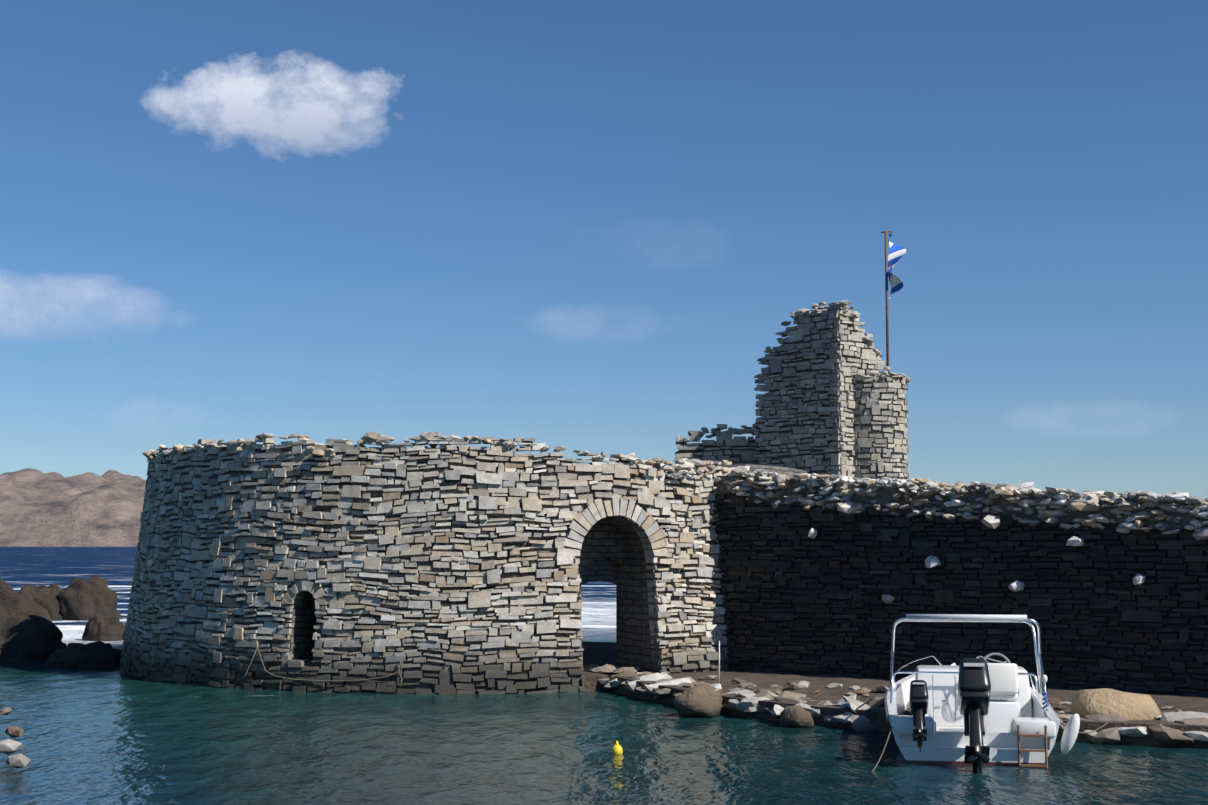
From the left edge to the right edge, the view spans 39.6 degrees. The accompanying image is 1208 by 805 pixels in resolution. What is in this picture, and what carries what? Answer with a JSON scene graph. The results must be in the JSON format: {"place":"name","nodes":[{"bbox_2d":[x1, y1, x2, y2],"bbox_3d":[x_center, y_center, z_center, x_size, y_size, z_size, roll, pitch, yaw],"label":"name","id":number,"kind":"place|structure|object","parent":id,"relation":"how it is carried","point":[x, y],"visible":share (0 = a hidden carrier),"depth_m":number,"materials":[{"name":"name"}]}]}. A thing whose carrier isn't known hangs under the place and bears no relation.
{"place":"outdoors","nodes":[
{"label":"outdoors","id":0,"kind":"place"},
{"bbox_2d":[0,468,145,546],"bbox_3d":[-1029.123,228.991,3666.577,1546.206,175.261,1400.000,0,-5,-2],"label":"distant hills","id":1,"kind":"structure","parent":0,"point":[38,508],"depth_m":3104.23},
{"bbox_2d":[0,270,195,343],"bbox_3d":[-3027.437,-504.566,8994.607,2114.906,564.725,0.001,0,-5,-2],"label":"cloud","id":2,"kind":"structure","parent":0,"point":[56,304],"depth_m":9001.44,"materials":[{"name":"white"}]},
{"bbox_2d":[106,397,210,432],"bbox_3d":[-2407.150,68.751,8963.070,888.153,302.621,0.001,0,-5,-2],"label":"cloud","id":3,"kind":"structure","parent":0,"point":[156,416],"depth_m":8964.24,"materials":[{"name":"white"}]},
{"bbox_2d":[140,49,404,158],"bbox_3d":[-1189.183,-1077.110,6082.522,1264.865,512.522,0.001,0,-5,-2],"label":"cloud","id":4,"kind":"structure","parent":0,"point":[315,112],"depth_m":6082.02,"materials":[{"name":"white"}]},
{"bbox_2d":[521,303,668,344],"bbox_3d":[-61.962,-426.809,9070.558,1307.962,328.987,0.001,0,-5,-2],"label":"cloud","id":5,"kind":"structure","parent":0,"point":[594,324],"depth_m":9069.75,"materials":[{"name":"white"}]},
{"bbox_2d":[582,641,615,666],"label":"tower floor slab","id":6,"kind":"structure","parent":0,"point":[599,653],"depth_m":39.06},
{"bbox_2d":[0,547,1207,804],"bbox_3d":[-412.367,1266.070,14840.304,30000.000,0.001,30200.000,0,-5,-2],"label":"sea water","id":7,"kind":"structure","parent":0,"point":[102,735],"depth_m":21.59,"materials":[{"name":"teal liquid"}]},
{"bbox_2d":[0,707,30,768],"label":"rocks","id":8,"kind":"object","parent":7,"relation":"on","point":[10,746],"visible":1,"depth_m":20.59,"materials":[{"name":"grey stone"}]},
{"bbox_2d":[0,574,124,666],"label":"reef rocks","id":9,"kind":"object","parent":7,"relation":"in","point":[30,630],"visible":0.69,"depth_m":46.69,"materials":[{"name":"brown stone"}]},
{"bbox_2d":[57,623,123,646],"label":"sea foam","id":10,"kind":"object","parent":7,"relation":"on","point":[69,635],"visible":0.12,"depth_m":49.48,"materials":[{"name":"white"}]},
{"bbox_2d":[123,447,806,693],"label":"tower","id":11,"kind":"structure","parent":7,"relation":"on","point":[611,550],"depth_m":31.46,"materials":[{"name":"grey stone"}]},
{"bbox_2d":[242,638,402,687],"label":"tower ropes","id":12,"kind":"object","parent":11,"relation":"attached to","point":[321,680],"visible":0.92,"depth_m":30.60,"materials":[{"name":"brown fabric"}]},
{"bbox_2d":[142,431,638,462],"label":"wall-top stones","id":13,"kind":"object","parent":11,"relation":"on","point":[371,437],"visible":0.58,"depth_m":31.55,"materials":[{"name":"grey stone"}]},
{"bbox_2d":[119,432,746,693],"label":"tower stones","id":14,"kind":"object","parent":11,"relation":"attached to","point":[501,481],"visible":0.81,"depth_m":31.28,"materials":[{"name":"grey stone"}]},
{"bbox_2d":[281,495,667,604],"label":"stone arches","id":15,"kind":"structure","parent":11,"relation":"attached to","point":[588,517],"depth_m":31.44,"materials":[{"name":"beige stone"}]},
{"bbox_2d":[615,453,734,482],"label":"wall-top stones","id":16,"kind":"object","parent":11,"relation":"on","point":[678,470],"visible":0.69,"depth_m":32.40,"materials":[{"name":"grey stone"}]},
{"bbox_2d":[754,310,846,475],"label":"ruined tower wall","id":17,"kind":"structure","parent":11,"relation":"attached to","point":[801,330],"depth_m":40.19,"materials":[{"name":"grey stone"}]},
{"bbox_2d":[754,302,849,377],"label":"rubble stones","id":18,"kind":"object","parent":17,"relation":"on","point":[797,315],"visible":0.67,"depth_m":40.28,"materials":[{"name":"stone"}]},
{"bbox_2d":[581,599,615,641],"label":"sea foam","id":19,"kind":"object","parent":7,"relation":"on","point":[610,611],"visible":0.1,"depth_m":62.69,"materials":[{"name":"white"}]},
{"bbox_2d":[611,741,622,753],"bbox_3d":[0.167,4.466,21.610,0.150,0.215,0.150,0,-5,-2],"label":"mooring buoy","id":20,"kind":"object","parent":7,"relation":"in","point":[616,748],"visible":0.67,"depth_m":21.56,"materials":[{"name":"yellow plastic"}]},
{"bbox_2d":[886,663,1059,765],"bbox_3d":[4.971,4.357,23.184,2.099,1.130,5.528,-1,-5,9],"label":"boat hull","id":21,"kind":"object","parent":7,"relation":"on","point":[944,744],"visible":0.42,"depth_m":20.59,"materials":[{"name":"white plastic"}]},
{"bbox_2d":[909,680,927,752],"bbox_3d":[3.835,3.810,20.403,0.228,0.837,0.721,-1,-5,9],"label":"outboard motor","id":22,"kind":"object","parent":21,"relation":"attached to","point":[918,700],"visible":1,"depth_m":20.41,"materials":[{"name":"black plastic"}]},
{"bbox_2d":[913,682,924,684],"bbox_3d":[3.845,3.434,20.499,0.146,0.030,0.026,-1,-5,9],"label":"outboard motor stripe","id":23,"kind":"object","parent":22,"relation":"attached to","point":[918,683],"visible":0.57,"depth_m":20.49,"materials":[{"name":"white plastic"}]},
{"bbox_2d":[889,617,1048,715],"bbox_3d":[4.997,3.534,23.412,2.018,1.169,4.724,-1,-5,9],"label":"boat railing","id":24,"kind":"object","parent":21,"relation":"attached to","point":[1040,670],"visible":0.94,"depth_m":22.64,"materials":[{"name":"silver metal"}]},
{"bbox_2d":[906,614,1026,619],"bbox_3d":[4.774,2.831,22.119,1.560,0.072,0.076,-1,-5,9],"label":"boat bimini canvas","id":25,"kind":"object","parent":24,"relation":"on","point":[957,617],"visible":0.94,"depth_m":22.10,"materials":[{"name":"white fabric"}]},
{"bbox_2d":[1042,675,1046,681],"bbox_3d":[5.501,3.449,20.949,0.070,0.100,0.070,-1,-5,9],"label":"boat light","id":26,"kind":"object","parent":24,"relation":"on","point":[1044,678],"visible":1,"depth_m":20.92,"materials":[{"name":"white plastic"}]},
{"bbox_2d":[1042,692,1047,710],"bbox_3d":[5.501,3.728,20.925,0.073,0.240,0.073,-1,-5,9],"label":"rope","id":27,"kind":"object","parent":24,"relation":"attached to","point":[1043,703],"visible":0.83,"depth_m":20.91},
{"bbox_2d":[884,681,1062,723],"bbox_3d":[4.974,3.994,23.236,2.167,0.299,5.516,-1,-5,9],"label":"boat rub rail","id":28,"kind":"object","parent":21,"relation":"attached to","point":[886,709],"visible":0.31,"depth_m":21.70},
{"bbox_2d":[957,658,990,772],"bbox_3d":[4.467,3.825,20.179,0.386,1.458,1.166,-1,-5,9],"label":"outboard motor","id":29,"kind":"object","parent":21,"relation":"attached to","point":[974,690],"visible":0.98,"depth_m":20.17,"materials":[{"name":"black plastic"}]},
{"bbox_2d":[964,663,984,666],"bbox_3d":[4.478,3.175,20.299,0.247,0.047,0.036,-1,-5,9],"label":"outboard motor stripe","id":30,"kind":"object","parent":29,"relation":"attached to","point":[974,664],"visible":0.86,"depth_m":20.29,"materials":[{"name":"white plastic"}]},
{"bbox_2d":[872,722,1107,770],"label":"mooring lines","id":31,"kind":"object","parent":21,"relation":"attached to","point":[892,726],"visible":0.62,"depth_m":20.57,"materials":[{"name":"beige fabric"}]},
{"bbox_2d":[1017,725,1047,767],"bbox_3d":[5.175,4.178,20.263,0.349,0.552,0.067,-1,-5,9],"label":"boat ladder","id":32,"kind":"object","parent":21,"relation":"attached to","point":[1031,750],"visible":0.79,"depth_m":20.25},
{"bbox_2d":[1058,711,1079,753],"bbox_3d":[5.717,4.065,20.611,0.250,0.520,0.201,-1,-5,9],"label":"boat fender","id":33,"kind":"object","parent":21,"relation":"attached to","point":[1070,733],"visible":1,"depth_m":20.55,"materials":[{"name":"white plastic"}]},
{"bbox_2d":[0,0,1207,498],"label":"sky","id":34,"kind":"structure","parent":0,"point":[1039,168],"materials":[{"name":"blue"}]},
{"bbox_2d":[568,219,739,269],"bbox_3d":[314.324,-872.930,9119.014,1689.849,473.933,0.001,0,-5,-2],"label":"cloud","id":35,"kind":"structure","parent":0,"point":[669,240],"depth_m":9118.73,"materials":[{"name":"white"}]},
{"bbox_2d":[675,424,768,464],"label":"low stone wall","id":36,"kind":"structure","parent":0,"point":[726,436],"depth_m":41.50,"materials":[{"name":"grey stone"}]},
{"bbox_2d":[676,423,768,444],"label":"rubble stones","id":37,"kind":"object","parent":36,"relation":"on","point":[705,430],"visible":0.44,"depth_m":41.50,"materials":[{"name":"grey stone"}]},
{"bbox_2d":[829,303,884,477],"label":"tower side wall","id":38,"kind":"structure","parent":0,"point":[866,354],"depth_m":39.70,"materials":[{"name":"grey stone"}]},
{"bbox_2d":[837,300,890,369],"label":"stones","id":39,"kind":"object","parent":38,"relation":"on","point":[853,314],"visible":0.4,"depth_m":39.89,"materials":[{"name":"stone"}]},
{"bbox_2d":[849,371,908,479],"bbox_3d":[6.474,1.199,40.295,1.715,3.785,1.688,0,-5,-2],"label":"stone turret","id":40,"kind":"object","parent":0,"point":[896,439],"depth_m":39.62,"materials":[{"name":"grey stone"}]},
{"bbox_2d":[848,372,911,382],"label":"coping stones","id":41,"kind":"object","parent":40,"relation":"on","point":[858,377],"visible":0.48,"depth_m":39.72,"materials":[{"name":"grey stone"}]},
{"bbox_2d":[881,231,892,372],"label":"flag pole","id":42,"kind":"object","parent":40,"relation":"on","point":[886,298],"visible":0.88,"depth_m":41.37,"materials":[{"name":"grey metal"}]},
{"bbox_2d":[888,234,905,298],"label":"flag","id":43,"kind":"object","parent":42,"relation":"attached to","point":[897,252],"visible":0.98,"depth_m":41.44,"materials":[{"name":"fabric"}]},
{"bbox_2d":[583,670,1207,747],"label":"quay paving","id":44,"kind":"structure","parent":0,"point":[877,717],"depth_m":26.53,"materials":[{"name":"stone"}]},
{"bbox_2d":[718,641,719,683],"bbox_3d":[1.944,4.416,28.306,0.031,0.780,0.024,0,-5,-2],"label":"post","id":45,"kind":"object","parent":44,"relation":"on","point":[719,665],"visible":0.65,"depth_m":28.30,"materials":[{"name":"grey paint"}]},
{"bbox_2d":[583,664,1207,744],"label":"quay edge stones","id":46,"kind":"object","parent":44,"relation":"on","point":[1162,734],"visible":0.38,"depth_m":24.97,"materials":[{"name":"grey stone"}]},
{"bbox_2d":[639,670,1181,719],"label":"quay loose rocks","id":47,"kind":"object","parent":44,"relation":"on","point":[796,685],"visible":0.33,"depth_m":27.73,"materials":[{"name":"stone"}]},
{"bbox_2d":[1071,688,1160,719],"bbox_3d":[7.210,4.447,23.534,1.280,0.872,1.236,0,-5,-2],"label":"boulder","id":48,"kind":"object","parent":44,"relation":"on","point":[1125,705],"visible":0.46,"depth_m":23.21,"materials":[{"name":"beige stone"}]},
{"bbox_2d":[932,675,955,721],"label":"transom panel seams","id":49,"kind":"object","parent":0,"point":[944,700],"visible":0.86,"depth_m":22.95,"materials":[{"name":"grey plastic"}]},
{"bbox_2d":[712,493,1207,695],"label":"mole wall stones","id":50,"kind":"object","parent":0,"point":[740,573],"depth_m":29.48,"materials":[{"name":"grey stone"}]},
{"bbox_2d":[715,466,1207,539],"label":"wall-top rubble","id":51,"kind":"object","parent":50,"relation":"on","point":[1086,500],"depth_m":29.46,"materials":[{"name":"grey stone"}]},
{"bbox_2d":[808,514,1145,603],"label":"wall stones","id":52,"kind":"object","parent":50,"relation":"in","point":[991,521],"visible":0.96,"depth_m":28.95,"materials":[{"name":"white stone"}]},
{"bbox_2d":[894,665,1055,736],"bbox_3d":[4.878,4.025,22.648,1.940,0.780,4.433,-1,-5,9],"label":"console boat","id":53,"kind":"object","parent":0,"point":[1001,716],"visible":0.62,"depth_m":22.83,"materials":[{"name":"white plastic"}]},
{"bbox_2d":[983,653,1009,662],"bbox_3d":[5.311,3.580,22.729,0.323,0.369,0.316,3,-6,-34],"label":"steering wheel","id":54,"kind":"object","parent":53,"relation":"attached to","point":[998,654],"visible":0.17,"depth_m":22.79,"materials":[{"name":"grey plastic"}]},
{"bbox_2d":[987,663,1017,700],"bbox_3d":[5.216,3.677,22.151,0.460,0.489,0.512,-1,-5,9],"label":"boat seat","id":55,"kind":"object","parent":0,"point":[1004,681],"visible":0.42,"depth_m":21.93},
{"bbox_2d":[1004,399,1180,438],"bbox_3d":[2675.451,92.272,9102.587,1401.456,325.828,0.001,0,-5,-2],"label":"cloud","id":56,"kind":"structure","parent":0,"point":[1088,420],"depth_m":9100.86,"materials":[{"name":"white"}]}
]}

